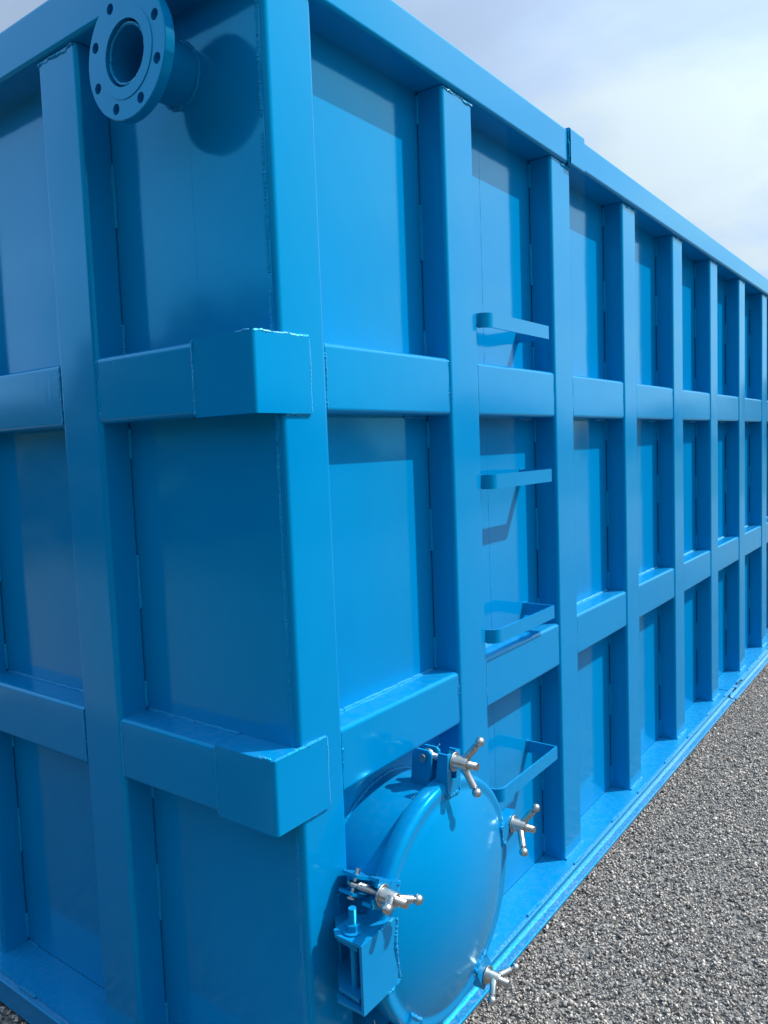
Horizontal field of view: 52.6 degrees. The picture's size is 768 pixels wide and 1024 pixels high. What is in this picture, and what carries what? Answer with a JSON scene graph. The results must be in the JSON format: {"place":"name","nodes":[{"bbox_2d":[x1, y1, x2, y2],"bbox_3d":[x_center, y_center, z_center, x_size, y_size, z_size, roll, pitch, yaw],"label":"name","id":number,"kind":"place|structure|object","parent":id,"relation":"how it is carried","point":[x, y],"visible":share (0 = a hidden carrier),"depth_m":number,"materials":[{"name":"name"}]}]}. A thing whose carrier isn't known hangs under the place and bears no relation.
{"place":"outdoors","nodes":[
{"label":"outdoors","id":0,"kind":"place"},
{"bbox_2d":[0,663,767,1023],"bbox_3d":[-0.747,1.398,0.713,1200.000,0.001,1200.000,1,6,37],"label":"ground","id":1,"kind":"structure","parent":0,"point":[730,928],"depth_m":2.26,"materials":[{"name":"grey gravel"}]},
{"bbox_2d":[0,0,767,1023],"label":"storage tank","id":2,"kind":"object","parent":1,"relation":"on","point":[382,510],"visible":1,"depth_m":1.76,"materials":[{"name":"blue metal"}]},
{"bbox_2d":[0,0,767,278],"label":"sky","id":3,"kind":"structure","parent":0,"point":[673,94],"materials":[{"name":"white"}]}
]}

